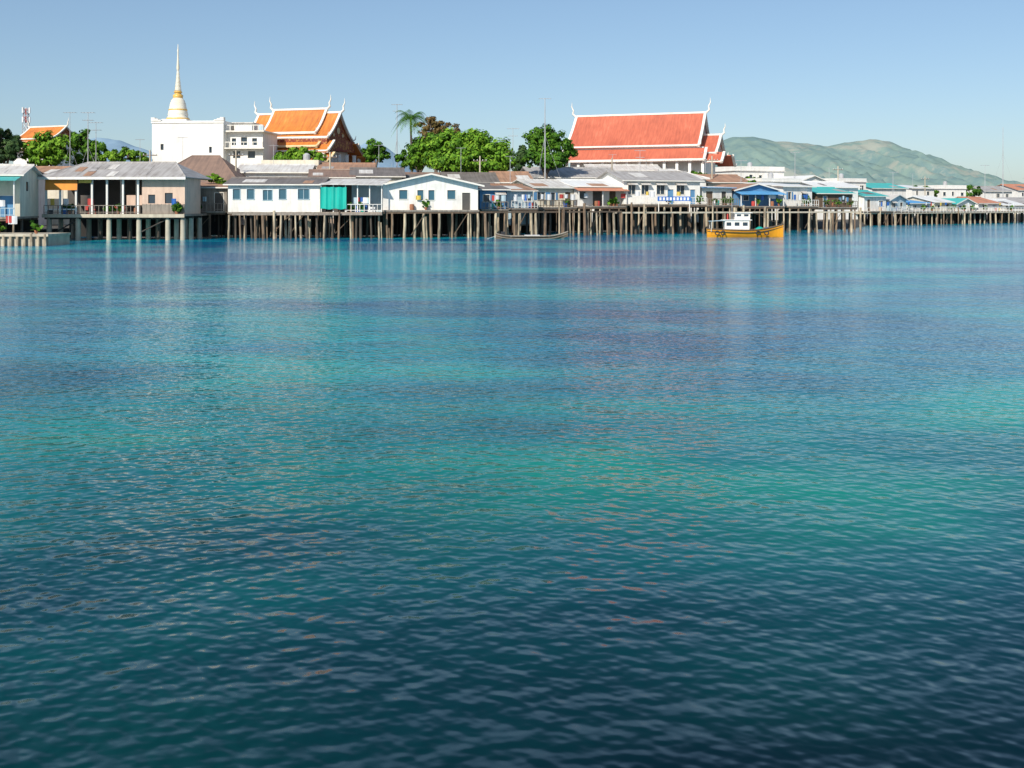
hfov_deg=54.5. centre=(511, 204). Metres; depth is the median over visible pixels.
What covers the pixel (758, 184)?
fascia
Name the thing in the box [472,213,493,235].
stilts
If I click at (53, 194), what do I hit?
walls
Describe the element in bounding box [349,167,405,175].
roof
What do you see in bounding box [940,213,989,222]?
stilts
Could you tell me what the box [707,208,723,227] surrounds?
stilts
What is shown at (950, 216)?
pier
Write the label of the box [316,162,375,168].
roof
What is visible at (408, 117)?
palm tree
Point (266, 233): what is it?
stilts
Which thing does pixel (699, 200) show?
potted plants
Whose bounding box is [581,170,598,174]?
roof patches
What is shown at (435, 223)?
boarding
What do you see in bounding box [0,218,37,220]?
floor beams
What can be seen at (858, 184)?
walls
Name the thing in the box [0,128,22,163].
tree
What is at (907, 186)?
roof
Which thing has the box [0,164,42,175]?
roof
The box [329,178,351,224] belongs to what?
walls
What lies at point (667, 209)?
boarding
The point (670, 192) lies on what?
doors
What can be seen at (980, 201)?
roof
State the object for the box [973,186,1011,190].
roof
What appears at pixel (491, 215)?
boarding
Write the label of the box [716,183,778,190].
roof
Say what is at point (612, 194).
doors
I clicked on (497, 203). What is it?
potted plants
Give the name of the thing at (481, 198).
shutters
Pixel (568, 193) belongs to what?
doors
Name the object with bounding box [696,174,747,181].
roof
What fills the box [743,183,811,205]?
walls
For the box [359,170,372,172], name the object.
roof patches
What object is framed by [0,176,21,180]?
porch roof
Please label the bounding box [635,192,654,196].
laundry
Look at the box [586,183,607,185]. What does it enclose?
roof patches
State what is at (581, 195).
window glass
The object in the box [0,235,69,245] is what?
face
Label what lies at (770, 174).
water tank
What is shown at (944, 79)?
sky
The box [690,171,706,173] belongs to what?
tree
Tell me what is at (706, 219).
stilts
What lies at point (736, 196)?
walls
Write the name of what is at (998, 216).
boarding
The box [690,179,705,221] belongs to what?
walls
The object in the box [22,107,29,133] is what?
telecom tower
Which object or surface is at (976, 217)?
boarding
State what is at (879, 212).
floor beams
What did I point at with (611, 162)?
utility pole
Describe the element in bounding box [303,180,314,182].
roof patches
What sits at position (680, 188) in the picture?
window glass
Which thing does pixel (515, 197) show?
laundry
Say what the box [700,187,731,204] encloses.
walls
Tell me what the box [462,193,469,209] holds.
doors
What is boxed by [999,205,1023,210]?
walls
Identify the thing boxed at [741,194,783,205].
porch posts
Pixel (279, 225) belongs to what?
floor beams
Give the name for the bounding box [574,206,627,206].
floor
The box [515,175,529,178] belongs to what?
roof patches
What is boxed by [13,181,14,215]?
porch posts
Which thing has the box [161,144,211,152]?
windows
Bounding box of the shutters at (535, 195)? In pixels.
[534,192,557,199]
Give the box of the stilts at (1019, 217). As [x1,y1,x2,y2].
[997,213,1022,221]
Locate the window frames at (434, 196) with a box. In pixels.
[399,189,470,209]
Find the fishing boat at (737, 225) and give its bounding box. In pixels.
[706,203,783,236]
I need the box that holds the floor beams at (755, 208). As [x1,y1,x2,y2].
[702,207,783,217]
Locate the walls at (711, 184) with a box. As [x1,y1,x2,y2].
[706,182,742,185]
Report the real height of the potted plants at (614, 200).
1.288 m
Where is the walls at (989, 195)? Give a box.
[967,188,1011,213]
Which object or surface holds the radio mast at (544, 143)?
on the ground
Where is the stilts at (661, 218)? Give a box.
[610,207,696,232]
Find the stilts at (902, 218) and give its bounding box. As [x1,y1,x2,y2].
[889,214,916,223]
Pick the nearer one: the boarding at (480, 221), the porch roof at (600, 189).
the boarding at (480, 221)
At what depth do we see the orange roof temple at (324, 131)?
169.72 m
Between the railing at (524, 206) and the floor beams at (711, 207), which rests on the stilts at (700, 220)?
the floor beams at (711, 207)
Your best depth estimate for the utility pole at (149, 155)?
139.94 m
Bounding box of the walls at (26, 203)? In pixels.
[0,169,37,216]
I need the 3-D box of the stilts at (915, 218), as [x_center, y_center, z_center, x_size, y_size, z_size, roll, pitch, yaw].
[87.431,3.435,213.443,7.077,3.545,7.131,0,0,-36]
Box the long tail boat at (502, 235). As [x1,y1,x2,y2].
[488,231,567,238]
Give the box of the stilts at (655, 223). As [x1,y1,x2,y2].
[633,207,690,233]
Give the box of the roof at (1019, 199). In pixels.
[997,197,1023,202]
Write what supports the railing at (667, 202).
on the floor at (665, 204)
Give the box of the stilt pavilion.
[37,162,211,239]
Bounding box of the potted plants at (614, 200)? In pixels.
[607,197,619,204]
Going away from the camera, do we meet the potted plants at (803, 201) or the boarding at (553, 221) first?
the boarding at (553, 221)
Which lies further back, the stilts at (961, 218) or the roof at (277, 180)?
the stilts at (961, 218)
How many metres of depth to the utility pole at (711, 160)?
165.93 m
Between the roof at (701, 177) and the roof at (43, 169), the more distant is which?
the roof at (701, 177)
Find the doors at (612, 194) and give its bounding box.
[609,191,615,205]
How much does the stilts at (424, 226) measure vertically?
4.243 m
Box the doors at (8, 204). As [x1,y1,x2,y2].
[0,196,12,216]
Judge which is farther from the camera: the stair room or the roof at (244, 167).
the stair room
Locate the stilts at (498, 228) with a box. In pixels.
[489,213,508,236]
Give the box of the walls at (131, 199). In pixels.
[127,195,141,204]
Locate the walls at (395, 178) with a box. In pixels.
[353,177,401,182]
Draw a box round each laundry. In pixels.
[0,200,4,206]
[6,216,11,222]
[8,216,16,223]
[501,195,505,200]
[513,194,527,200]
[541,194,574,199]
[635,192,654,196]
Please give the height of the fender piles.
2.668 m
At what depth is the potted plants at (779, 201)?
150.12 m
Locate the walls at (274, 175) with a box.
[241,173,307,224]
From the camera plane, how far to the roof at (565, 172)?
162.32 m
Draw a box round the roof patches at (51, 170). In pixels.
[44,169,60,172]
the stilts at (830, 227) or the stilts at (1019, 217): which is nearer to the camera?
the stilts at (830, 227)
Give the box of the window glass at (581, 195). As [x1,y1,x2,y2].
[580,191,584,198]
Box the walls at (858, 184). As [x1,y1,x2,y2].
[845,182,865,189]
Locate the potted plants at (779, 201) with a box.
[754,197,781,203]
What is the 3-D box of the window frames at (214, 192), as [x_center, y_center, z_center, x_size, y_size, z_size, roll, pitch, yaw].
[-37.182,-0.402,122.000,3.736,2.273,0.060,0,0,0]
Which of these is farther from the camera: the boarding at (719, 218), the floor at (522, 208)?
the boarding at (719, 218)
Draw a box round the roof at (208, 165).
[178,155,245,181]
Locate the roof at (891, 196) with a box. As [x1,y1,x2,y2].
[883,194,908,200]
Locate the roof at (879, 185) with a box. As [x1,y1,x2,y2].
[866,183,905,187]
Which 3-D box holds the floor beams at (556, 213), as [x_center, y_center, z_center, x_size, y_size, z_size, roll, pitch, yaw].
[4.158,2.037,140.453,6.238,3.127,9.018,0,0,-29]
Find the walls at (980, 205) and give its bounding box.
[975,203,998,210]
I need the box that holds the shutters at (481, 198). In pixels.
[480,195,492,201]
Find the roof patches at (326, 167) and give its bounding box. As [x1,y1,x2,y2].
[321,166,333,168]
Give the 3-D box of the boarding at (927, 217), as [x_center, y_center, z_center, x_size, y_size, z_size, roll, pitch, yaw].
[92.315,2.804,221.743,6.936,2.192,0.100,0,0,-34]
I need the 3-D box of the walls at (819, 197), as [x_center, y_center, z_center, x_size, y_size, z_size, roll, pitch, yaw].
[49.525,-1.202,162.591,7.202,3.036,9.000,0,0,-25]
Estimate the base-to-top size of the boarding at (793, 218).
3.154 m
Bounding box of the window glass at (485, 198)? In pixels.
[483,195,503,201]
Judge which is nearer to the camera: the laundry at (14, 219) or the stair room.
the laundry at (14, 219)
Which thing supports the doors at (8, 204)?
attached to the walls at (26, 203)
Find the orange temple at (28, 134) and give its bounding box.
[14,117,80,165]
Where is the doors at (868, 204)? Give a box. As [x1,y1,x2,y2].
[867,200,869,210]
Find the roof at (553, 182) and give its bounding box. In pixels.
[510,179,577,187]
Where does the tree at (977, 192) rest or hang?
on the ground
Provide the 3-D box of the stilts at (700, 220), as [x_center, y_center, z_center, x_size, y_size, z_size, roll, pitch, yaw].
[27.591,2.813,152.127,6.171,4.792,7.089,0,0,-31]
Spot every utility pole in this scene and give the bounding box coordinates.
[143,150,156,161]
[229,150,242,170]
[323,152,336,168]
[473,156,486,171]
[606,158,617,169]
[706,156,717,178]
[833,166,842,180]
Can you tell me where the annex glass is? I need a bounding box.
[232,137,256,157]
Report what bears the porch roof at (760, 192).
attached to the walls at (736, 196)
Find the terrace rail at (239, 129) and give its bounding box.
[224,125,262,147]
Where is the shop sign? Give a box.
[658,196,690,211]
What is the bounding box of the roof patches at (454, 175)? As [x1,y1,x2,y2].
[447,174,459,177]
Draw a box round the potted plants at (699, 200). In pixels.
[666,195,704,202]
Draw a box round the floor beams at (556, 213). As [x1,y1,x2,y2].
[538,208,576,230]
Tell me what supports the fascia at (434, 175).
attached to the roof
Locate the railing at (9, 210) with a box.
[0,208,14,216]
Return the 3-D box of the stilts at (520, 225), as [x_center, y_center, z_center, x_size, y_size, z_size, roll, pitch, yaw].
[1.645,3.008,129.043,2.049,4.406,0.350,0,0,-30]
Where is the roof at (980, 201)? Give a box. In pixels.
[956,196,999,202]
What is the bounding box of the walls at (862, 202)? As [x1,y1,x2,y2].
[858,195,885,210]
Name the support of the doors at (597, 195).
attached to the walls at (588, 201)
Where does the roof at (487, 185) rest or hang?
on the walls at (482, 204)
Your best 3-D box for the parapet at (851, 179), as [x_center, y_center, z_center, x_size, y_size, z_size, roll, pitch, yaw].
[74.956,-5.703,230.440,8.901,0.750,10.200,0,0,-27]
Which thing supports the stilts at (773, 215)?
in the water
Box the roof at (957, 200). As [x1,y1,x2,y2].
[942,198,975,203]
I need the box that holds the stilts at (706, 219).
[637,207,707,233]
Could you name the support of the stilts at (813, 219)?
in the water
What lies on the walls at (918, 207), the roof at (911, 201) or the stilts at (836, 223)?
the roof at (911, 201)
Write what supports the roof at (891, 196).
on the walls at (898, 199)
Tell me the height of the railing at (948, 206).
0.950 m
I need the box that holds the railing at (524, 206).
[511,201,537,207]
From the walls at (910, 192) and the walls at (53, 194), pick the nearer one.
the walls at (53, 194)
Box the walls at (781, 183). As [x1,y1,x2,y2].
[759,182,799,219]
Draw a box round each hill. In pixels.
[90,138,416,171]
[715,137,1023,185]
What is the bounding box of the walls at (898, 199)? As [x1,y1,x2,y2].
[886,196,905,210]
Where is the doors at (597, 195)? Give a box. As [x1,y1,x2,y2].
[593,191,601,205]
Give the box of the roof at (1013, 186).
[998,184,1023,189]
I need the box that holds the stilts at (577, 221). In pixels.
[547,209,613,232]
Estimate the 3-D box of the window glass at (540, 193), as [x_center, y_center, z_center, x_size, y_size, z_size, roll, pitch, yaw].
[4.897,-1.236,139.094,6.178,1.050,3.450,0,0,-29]
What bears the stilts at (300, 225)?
in the water
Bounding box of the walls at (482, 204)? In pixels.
[478,190,505,208]
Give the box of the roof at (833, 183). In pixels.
[801,181,861,187]
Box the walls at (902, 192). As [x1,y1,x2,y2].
[866,187,905,215]
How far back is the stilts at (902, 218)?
206.35 m
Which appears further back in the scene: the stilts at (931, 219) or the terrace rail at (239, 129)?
the stilts at (931, 219)
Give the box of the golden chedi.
[161,48,191,120]
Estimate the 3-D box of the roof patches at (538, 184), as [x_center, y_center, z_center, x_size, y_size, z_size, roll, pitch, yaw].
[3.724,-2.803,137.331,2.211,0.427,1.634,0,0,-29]
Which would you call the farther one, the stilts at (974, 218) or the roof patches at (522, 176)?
the stilts at (974, 218)
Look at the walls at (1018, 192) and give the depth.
306.85 m
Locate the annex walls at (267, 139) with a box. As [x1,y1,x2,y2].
[227,132,276,167]
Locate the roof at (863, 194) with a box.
[858,190,886,195]
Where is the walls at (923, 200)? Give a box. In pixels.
[907,197,951,210]
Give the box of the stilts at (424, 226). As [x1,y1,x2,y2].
[403,213,478,237]
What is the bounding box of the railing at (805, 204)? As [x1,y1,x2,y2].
[789,200,818,205]
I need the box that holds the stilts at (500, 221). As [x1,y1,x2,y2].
[499,213,527,234]
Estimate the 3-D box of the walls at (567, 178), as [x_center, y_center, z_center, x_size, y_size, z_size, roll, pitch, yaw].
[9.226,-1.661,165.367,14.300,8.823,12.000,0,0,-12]
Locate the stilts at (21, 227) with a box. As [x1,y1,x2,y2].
[1,221,22,232]
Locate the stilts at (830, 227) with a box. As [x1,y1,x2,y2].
[829,210,843,229]
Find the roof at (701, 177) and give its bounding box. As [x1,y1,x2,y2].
[655,169,709,178]
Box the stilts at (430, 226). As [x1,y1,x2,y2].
[386,213,453,237]
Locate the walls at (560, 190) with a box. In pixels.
[514,181,572,206]
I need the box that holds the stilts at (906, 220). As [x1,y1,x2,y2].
[896,214,912,224]
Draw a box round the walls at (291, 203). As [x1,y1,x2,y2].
[228,185,325,211]
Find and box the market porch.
[319,179,391,237]
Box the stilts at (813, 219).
[781,209,842,229]
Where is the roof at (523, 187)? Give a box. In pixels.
[490,183,535,189]
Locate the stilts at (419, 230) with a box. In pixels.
[381,213,475,236]
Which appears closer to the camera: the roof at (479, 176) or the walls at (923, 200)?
the roof at (479, 176)
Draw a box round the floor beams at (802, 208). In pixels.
[784,207,818,227]
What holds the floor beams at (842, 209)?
on the stilts at (813, 219)
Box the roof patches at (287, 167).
[282,166,292,168]
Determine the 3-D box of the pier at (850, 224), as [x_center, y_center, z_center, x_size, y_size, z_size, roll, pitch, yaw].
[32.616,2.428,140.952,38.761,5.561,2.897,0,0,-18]
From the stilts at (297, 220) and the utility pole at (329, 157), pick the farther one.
the utility pole at (329, 157)
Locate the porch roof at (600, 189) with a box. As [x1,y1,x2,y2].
[575,187,628,190]
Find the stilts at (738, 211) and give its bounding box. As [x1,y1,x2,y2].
[702,209,769,228]
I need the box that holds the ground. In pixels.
[0,214,1023,234]
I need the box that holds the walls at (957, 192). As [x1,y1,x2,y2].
[934,189,965,214]
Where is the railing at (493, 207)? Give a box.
[482,202,507,208]
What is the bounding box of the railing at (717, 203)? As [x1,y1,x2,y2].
[708,198,738,204]
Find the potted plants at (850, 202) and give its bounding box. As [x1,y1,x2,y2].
[823,198,853,204]
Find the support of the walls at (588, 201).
on the floor at (602, 206)
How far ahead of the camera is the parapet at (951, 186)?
277.77 m
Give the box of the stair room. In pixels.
[234,123,257,129]
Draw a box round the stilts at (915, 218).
[897,213,942,223]
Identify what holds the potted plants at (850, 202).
in the flower pots
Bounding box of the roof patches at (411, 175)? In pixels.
[406,174,421,177]
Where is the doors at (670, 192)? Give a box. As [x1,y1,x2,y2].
[668,189,694,203]
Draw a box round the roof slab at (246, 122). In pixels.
[232,122,259,124]
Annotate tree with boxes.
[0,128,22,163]
[18,130,77,165]
[67,129,107,164]
[98,146,148,161]
[272,146,326,160]
[360,138,390,166]
[391,109,428,171]
[394,131,443,171]
[405,126,519,171]
[413,116,460,171]
[509,145,530,170]
[521,124,578,178]
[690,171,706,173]
[914,185,939,196]
[966,184,982,196]
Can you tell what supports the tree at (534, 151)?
on the ground
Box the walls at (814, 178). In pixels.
[804,176,824,180]
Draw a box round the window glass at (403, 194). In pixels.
[399,190,454,199]
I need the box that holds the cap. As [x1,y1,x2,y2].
[0,233,70,236]
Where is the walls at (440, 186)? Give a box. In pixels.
[382,175,477,209]
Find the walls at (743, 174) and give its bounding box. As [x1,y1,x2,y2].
[715,171,783,177]
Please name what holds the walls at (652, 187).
on the floor at (665, 204)
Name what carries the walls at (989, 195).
on the floor
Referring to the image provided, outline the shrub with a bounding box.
[207,173,225,221]
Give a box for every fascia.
[223,184,318,184]
[241,172,307,172]
[356,176,405,176]
[377,173,483,186]
[478,189,510,189]
[506,190,537,190]
[533,177,596,177]
[533,187,569,187]
[572,186,617,186]
[622,180,704,181]
[702,187,733,187]
[707,182,737,182]
[734,183,782,191]
[783,186,813,186]
[817,193,856,193]
[872,188,908,188]
[984,191,1014,191]
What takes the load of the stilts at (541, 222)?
in the water
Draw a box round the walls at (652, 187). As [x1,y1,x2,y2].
[599,173,699,203]
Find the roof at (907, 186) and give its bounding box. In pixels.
[898,185,929,187]
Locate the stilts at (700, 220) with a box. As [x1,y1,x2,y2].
[687,208,722,231]
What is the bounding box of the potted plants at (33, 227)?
[0,220,42,231]
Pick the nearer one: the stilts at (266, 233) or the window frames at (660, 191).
the stilts at (266, 233)
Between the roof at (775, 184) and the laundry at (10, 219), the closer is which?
the laundry at (10, 219)
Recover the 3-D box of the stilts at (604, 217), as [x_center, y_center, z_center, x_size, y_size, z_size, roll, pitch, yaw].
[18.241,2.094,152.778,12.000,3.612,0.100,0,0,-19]
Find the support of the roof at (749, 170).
on the walls at (743, 174)
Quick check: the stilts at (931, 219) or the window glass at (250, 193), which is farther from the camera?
the stilts at (931, 219)
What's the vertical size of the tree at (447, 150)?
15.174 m
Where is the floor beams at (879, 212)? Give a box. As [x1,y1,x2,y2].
[862,212,892,223]
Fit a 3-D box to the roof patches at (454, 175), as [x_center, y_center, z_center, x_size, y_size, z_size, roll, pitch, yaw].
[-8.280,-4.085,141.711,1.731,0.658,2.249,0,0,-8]
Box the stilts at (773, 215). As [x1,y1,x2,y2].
[756,209,802,229]
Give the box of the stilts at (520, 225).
[520,213,530,234]
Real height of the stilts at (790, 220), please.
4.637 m
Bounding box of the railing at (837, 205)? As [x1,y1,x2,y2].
[822,201,857,206]
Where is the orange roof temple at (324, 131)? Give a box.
[254,95,366,162]
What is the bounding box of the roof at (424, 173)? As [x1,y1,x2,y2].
[402,172,439,178]
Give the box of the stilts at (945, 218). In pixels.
[919,213,966,223]
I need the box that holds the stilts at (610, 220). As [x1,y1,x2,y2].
[609,209,619,233]
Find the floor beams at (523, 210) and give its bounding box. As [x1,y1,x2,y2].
[509,210,537,223]
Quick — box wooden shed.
[194,182,238,237]
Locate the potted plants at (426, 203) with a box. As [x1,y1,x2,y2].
[422,199,429,207]
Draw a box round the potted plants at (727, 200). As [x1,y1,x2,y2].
[712,196,733,202]
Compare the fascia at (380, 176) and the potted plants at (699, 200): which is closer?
the fascia at (380, 176)
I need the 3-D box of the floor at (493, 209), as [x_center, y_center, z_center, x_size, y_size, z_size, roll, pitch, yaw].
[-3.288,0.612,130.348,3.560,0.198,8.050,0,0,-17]
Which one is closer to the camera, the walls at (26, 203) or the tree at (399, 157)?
the walls at (26, 203)
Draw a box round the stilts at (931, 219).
[920,213,936,224]
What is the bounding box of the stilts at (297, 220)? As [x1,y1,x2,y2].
[232,215,322,237]
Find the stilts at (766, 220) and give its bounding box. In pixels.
[749,209,784,230]
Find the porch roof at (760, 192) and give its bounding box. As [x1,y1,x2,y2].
[734,191,786,194]
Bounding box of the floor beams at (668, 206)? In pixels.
[621,205,706,229]
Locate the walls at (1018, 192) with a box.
[1000,185,1023,213]
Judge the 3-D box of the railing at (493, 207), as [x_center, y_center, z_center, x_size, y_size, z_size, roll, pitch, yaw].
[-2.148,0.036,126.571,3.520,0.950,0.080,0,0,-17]
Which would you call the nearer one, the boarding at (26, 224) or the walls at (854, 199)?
the boarding at (26, 224)
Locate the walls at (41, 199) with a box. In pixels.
[38,179,46,224]
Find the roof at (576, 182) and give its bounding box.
[560,179,622,186]
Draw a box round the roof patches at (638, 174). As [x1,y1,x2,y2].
[629,173,647,176]
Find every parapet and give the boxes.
[261,160,324,164]
[715,166,784,170]
[746,178,800,181]
[823,178,866,181]
[920,185,966,188]
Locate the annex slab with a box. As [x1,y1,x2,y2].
[224,130,280,148]
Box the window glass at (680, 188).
[628,185,683,193]
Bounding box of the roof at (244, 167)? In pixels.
[238,163,315,171]
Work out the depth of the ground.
165.81 m
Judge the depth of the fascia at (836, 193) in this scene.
158.01 m
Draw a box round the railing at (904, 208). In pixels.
[896,206,912,210]
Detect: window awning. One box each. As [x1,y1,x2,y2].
[495,192,506,194]
[627,182,686,184]
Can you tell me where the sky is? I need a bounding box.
[0,0,1023,182]
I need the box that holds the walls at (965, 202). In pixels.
[952,200,974,210]
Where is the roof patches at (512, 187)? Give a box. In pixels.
[504,186,521,188]
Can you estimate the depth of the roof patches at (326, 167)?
148.65 m
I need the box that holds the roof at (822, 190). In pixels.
[812,187,853,192]
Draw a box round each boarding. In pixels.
[0,220,37,232]
[247,215,328,234]
[393,213,465,234]
[469,213,487,233]
[490,213,503,233]
[509,210,540,231]
[548,209,589,230]
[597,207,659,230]
[665,208,687,229]
[704,209,740,229]
[741,209,763,228]
[778,209,811,224]
[868,214,888,220]
[922,213,934,221]
[939,213,957,221]
[963,213,983,221]
[987,213,1011,220]
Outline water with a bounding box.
[0,221,1023,767]
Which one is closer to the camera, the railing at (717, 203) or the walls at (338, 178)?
the walls at (338, 178)
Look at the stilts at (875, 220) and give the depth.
201.25 m
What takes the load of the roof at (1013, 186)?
on the walls at (1018, 192)
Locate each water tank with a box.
[303,153,309,159]
[768,172,773,177]
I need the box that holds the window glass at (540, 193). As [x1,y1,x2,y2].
[537,192,554,199]
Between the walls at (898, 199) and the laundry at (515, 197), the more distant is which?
the walls at (898, 199)
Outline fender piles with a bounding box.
[2,233,46,245]
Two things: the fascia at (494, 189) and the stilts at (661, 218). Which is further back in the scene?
the stilts at (661, 218)
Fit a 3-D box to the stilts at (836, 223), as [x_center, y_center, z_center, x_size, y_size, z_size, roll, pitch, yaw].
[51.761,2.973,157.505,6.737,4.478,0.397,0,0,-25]
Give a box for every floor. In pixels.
[0,216,38,218]
[227,212,320,213]
[382,210,478,211]
[478,209,508,210]
[506,208,537,209]
[533,207,576,207]
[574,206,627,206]
[621,204,707,204]
[707,205,738,205]
[738,206,784,206]
[785,206,818,206]
[819,207,857,207]
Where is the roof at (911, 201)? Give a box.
[906,200,929,202]
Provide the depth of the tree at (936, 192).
261.82 m
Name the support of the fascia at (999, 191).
attached to the roof at (985, 188)
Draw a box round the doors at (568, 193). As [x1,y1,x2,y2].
[565,192,569,206]
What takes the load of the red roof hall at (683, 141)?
on the ground
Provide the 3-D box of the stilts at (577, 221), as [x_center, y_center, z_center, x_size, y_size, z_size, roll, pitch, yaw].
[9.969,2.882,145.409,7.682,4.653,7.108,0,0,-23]
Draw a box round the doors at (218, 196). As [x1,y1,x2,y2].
[215,193,222,210]
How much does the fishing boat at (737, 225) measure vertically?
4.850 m
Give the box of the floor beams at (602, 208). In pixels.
[577,207,626,229]
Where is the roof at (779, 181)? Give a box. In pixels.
[756,181,801,182]
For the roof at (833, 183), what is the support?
on the walls at (854, 199)
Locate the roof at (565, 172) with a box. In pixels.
[520,167,610,176]
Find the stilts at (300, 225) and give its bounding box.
[244,215,310,237]
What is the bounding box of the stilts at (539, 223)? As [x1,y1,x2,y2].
[537,210,562,233]
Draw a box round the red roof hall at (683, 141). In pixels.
[562,99,736,173]
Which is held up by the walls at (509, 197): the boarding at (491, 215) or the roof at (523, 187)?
the roof at (523, 187)
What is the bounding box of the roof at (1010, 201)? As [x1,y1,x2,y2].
[989,199,1023,204]
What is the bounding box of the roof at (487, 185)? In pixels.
[473,182,508,188]
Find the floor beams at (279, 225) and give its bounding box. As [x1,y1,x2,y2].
[228,214,302,234]
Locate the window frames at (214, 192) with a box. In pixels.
[214,192,223,210]
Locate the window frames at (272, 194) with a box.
[232,188,309,200]
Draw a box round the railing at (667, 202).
[630,197,706,203]
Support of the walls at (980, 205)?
on the floor
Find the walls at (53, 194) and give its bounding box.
[47,190,89,224]
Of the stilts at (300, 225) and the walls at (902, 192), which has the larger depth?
the walls at (902, 192)
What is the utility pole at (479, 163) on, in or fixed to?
on the floor
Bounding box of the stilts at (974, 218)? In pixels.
[962,213,980,223]
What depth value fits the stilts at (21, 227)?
106.06 m
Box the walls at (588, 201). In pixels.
[573,188,620,205]
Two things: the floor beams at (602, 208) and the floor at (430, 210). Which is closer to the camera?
the floor at (430, 210)
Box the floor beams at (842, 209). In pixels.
[793,208,856,223]
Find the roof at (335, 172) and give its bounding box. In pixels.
[308,169,355,178]
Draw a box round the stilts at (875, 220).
[865,214,896,224]
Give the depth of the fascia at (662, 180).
142.20 m
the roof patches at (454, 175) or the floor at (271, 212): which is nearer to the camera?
the floor at (271, 212)
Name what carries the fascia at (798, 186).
attached to the roof at (775, 184)
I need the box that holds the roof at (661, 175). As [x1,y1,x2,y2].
[595,170,703,180]
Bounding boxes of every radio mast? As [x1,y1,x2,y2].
[391,104,408,171]
[537,98,559,210]
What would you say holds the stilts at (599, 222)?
in the water
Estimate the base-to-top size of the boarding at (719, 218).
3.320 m
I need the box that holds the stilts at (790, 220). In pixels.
[789,209,809,230]
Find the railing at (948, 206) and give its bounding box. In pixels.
[940,206,958,210]
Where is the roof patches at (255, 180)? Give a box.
[243,179,267,181]
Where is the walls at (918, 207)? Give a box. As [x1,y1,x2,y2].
[906,203,930,210]
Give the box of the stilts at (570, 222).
[543,210,574,233]
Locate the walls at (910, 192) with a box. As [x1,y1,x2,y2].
[906,188,933,215]
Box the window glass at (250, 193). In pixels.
[233,189,308,199]
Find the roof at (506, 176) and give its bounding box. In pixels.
[489,171,532,181]
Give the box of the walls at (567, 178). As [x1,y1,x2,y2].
[524,170,594,215]
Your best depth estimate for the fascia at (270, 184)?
119.21 m
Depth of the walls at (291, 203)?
119.76 m
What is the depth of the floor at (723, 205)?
146.26 m
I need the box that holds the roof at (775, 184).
[738,182,816,186]
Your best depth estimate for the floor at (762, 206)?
148.88 m
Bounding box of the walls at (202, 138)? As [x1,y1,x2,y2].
[152,121,233,162]
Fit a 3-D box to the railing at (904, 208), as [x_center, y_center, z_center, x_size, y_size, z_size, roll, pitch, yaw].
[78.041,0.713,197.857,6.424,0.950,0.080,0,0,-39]
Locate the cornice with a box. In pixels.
[151,117,224,122]
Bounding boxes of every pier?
[228,210,382,238]
[479,202,621,237]
[615,202,861,234]
[856,207,1023,225]
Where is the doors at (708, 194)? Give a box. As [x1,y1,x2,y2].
[706,191,711,204]
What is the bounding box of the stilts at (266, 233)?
[256,215,315,237]
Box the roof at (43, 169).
[36,166,70,173]
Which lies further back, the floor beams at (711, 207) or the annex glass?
the annex glass
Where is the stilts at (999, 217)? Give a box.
[982,213,1010,222]
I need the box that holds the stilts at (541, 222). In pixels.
[508,210,565,233]
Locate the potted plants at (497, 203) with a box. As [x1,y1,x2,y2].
[494,200,501,206]
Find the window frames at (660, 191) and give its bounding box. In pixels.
[628,185,695,203]
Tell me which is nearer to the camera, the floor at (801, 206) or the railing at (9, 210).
the railing at (9, 210)
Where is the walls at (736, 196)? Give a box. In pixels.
[732,185,777,205]
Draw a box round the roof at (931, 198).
[908,195,952,201]
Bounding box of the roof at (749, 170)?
[715,170,785,171]
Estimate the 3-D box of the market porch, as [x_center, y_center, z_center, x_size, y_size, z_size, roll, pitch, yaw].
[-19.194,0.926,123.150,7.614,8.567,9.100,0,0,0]
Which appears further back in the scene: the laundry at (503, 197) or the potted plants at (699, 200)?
the potted plants at (699, 200)
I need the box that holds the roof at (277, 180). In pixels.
[223,177,329,183]
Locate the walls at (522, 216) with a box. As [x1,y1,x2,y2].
[500,183,529,223]
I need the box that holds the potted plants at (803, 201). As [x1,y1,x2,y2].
[802,196,810,203]
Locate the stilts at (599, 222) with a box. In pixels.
[578,209,626,233]
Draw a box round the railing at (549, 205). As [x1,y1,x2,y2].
[537,200,576,206]
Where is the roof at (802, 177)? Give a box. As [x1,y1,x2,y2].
[778,175,822,179]
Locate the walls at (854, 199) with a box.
[800,183,857,219]
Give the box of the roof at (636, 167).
[583,164,661,169]
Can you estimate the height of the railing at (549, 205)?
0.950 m
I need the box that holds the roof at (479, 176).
[440,172,499,181]
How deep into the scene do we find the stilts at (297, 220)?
122.52 m
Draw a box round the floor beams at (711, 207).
[665,206,737,207]
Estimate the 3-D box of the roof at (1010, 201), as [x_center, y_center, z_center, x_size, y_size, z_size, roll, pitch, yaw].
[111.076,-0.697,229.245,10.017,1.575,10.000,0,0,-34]
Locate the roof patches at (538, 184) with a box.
[529,183,547,185]
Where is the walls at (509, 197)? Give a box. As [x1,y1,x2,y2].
[506,191,532,207]
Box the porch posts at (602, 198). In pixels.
[578,191,626,205]
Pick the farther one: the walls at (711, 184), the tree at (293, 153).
the walls at (711, 184)
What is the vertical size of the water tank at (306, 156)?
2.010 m
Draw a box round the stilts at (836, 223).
[823,210,855,230]
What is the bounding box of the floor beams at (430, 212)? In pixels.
[383,212,478,234]
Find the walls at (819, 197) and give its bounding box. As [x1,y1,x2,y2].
[812,192,851,206]
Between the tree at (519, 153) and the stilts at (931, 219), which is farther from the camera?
the stilts at (931, 219)

